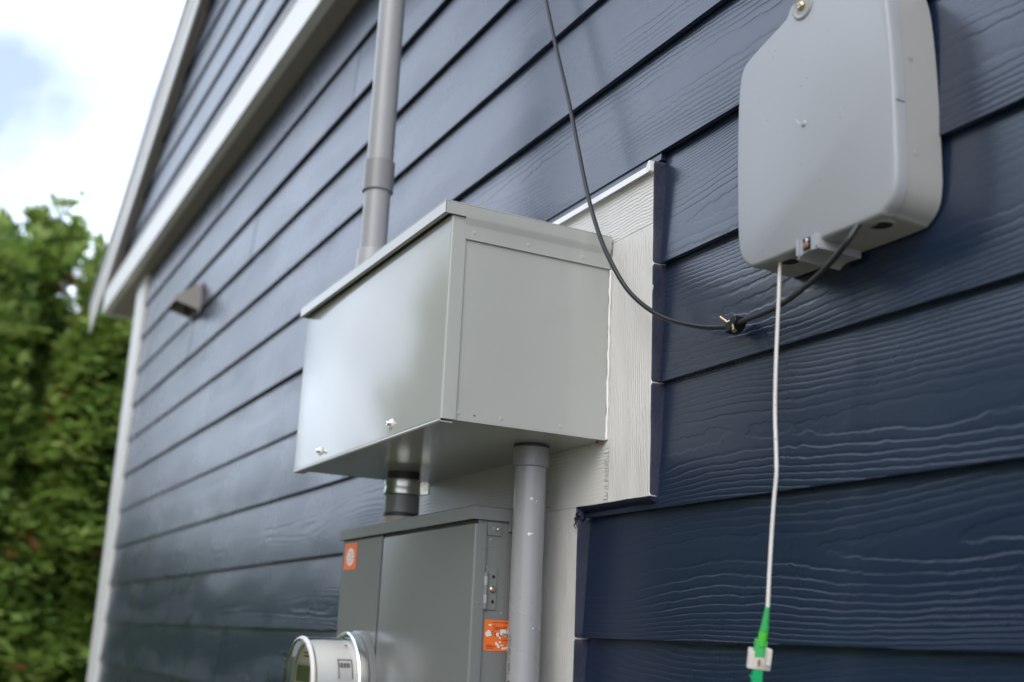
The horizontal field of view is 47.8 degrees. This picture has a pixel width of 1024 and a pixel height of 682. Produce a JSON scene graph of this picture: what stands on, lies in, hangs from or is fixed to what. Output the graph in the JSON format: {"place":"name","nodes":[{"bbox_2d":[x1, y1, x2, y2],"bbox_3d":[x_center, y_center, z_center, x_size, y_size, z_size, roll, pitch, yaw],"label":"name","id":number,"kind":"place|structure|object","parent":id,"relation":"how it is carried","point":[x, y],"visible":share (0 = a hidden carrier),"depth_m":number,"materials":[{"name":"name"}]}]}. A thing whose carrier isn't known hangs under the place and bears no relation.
{"place":"outdoors","nodes":[
{"label":"outdoors","id":0,"kind":"place"},
{"bbox_2d":[0,0,184,314],"label":"sky","id":1,"kind":"structure","parent":0,"point":[79,79],"materials":[{"name":"white"}]},
{"bbox_2d":[86,0,1023,681],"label":"house","id":2,"kind":"structure","parent":0,"point":[898,540],"depth_m":1.74,"materials":[{"name":"blue paint"}]},
{"bbox_2d":[167,281,202,321],"bbox_3d":[-1.353,-0.169,4.765,0.102,0.132,0.184,10,-16,-26],"label":"vent hood","id":3,"kind":"object","parent":2,"relation":"attached to","point":[186,303],"visible":1,"depth_m":4.71,"materials":[{"name":"beige plastic"}]},
{"bbox_2d":[336,505,512,681],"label":"meter panel","id":4,"kind":"object","parent":2,"relation":"attached to","point":[427,600],"visible":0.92,"depth_m":1.85,"materials":[{"name":"grey metal"}]},
{"bbox_2d":[283,630,375,681],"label":"electricity meter","id":5,"kind":"object","parent":4,"relation":"attached to","point":[345,656],"visible":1,"depth_m":2.03,"materials":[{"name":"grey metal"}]},
{"bbox_2d":[383,471,429,528],"bbox_3d":[-0.200,0.295,2.144,0.080,0.100,0.071,10,-16,-26],"label":"nipple conduit","id":6,"kind":"object","parent":4,"relation":"on","point":[404,491],"visible":0.95,"depth_m":2.12,"materials":[{"name":"black plastic"}]},
{"bbox_2d":[375,524,486,681],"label":"breaker door","id":7,"kind":"structure","parent":4,"relation":"in","point":[430,620],"depth_m":1.84,"materials":[{"name":"grey metal"}]},
{"bbox_2d":[294,199,612,482],"bbox_3d":[-0.136,0.044,1.992,0.284,0.326,0.690,10,-16,-26],"label":"junction box","id":8,"kind":"object","parent":2,"relation":"attached to","point":[447,339],"visible":0.99,"depth_m":1.74,"materials":[{"name":"grey metal"}]},
{"bbox_2d":[355,0,404,266],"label":"riser conduit","id":9,"kind":"object","parent":8,"relation":"on","point":[378,177],"visible":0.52,"depth_m":2.34,"materials":[{"name":"grey plastic"}]},
{"bbox_2d":[506,443,549,681],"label":"conduit","id":10,"kind":"object","parent":2,"relation":"attached to","point":[530,463],"visible":1,"depth_m":1.73,"materials":[{"name":"grey plastic"}]},
{"bbox_2d":[720,315,746,334],"bbox_3d":[0.284,-0.021,1.480,0.025,0.029,0.033,10,-16,-26],"label":"cable clip","id":11,"kind":"object","parent":2,"relation":"attached to","point":[731,327],"visible":0.89,"depth_m":1.48,"materials":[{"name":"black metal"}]},
{"bbox_2d":[544,0,861,329],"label":"coaxial cable","id":12,"kind":"object","parent":11,"relation":"attached to","point":[827,265],"visible":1,"depth_m":1.63,"materials":[{"name":"black rubber"}]},
{"bbox_2d":[738,0,941,277],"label":"fibre enclosure","id":13,"kind":"object","parent":2,"relation":"attached to","point":[839,137],"visible":0.99,"depth_m":1.29,"materials":[{"name":"grey plastic"}]},
{"bbox_2d":[746,262,781,681],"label":"fibre cable","id":14,"kind":"object","parent":13,"relation":"hanging from","point":[759,658],"visible":1,"depth_m":1.30,"materials":[{"name":"white plastic"}]},
{"label":"ground","id":15,"kind":"structure","parent":0,"visible":0},
{"bbox_2d":[0,214,51,678],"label":"cedar tree","id":16,"kind":"object","parent":15,"relation":"on","point":[16,332],"visible":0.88,"depth_m":9.94,"materials":[{"name":"green plant"}]},
{"bbox_2d":[0,186,94,681],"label":"cedar tree","id":17,"kind":"object","parent":15,"relation":"on","point":[52,276],"visible":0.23,"depth_m":10.69,"materials":[{"name":"green plant"}]},
{"bbox_2d":[0,227,133,681],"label":"cedar tree","id":18,"kind":"object","parent":15,"relation":"on","point":[64,518],"visible":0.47,"depth_m":9.65,"materials":[{"name":"green plant"}]},
{"bbox_2d":[60,261,95,350],"bbox_3d":[-4.462,1.967,12.087,3.509,6.239,3.533,-2,-15,15],"label":"cedar tree","id":19,"kind":"object","parent":15,"relation":"on","point":[86,272],"depth_m":12.58,"materials":[{"name":"green plant"}]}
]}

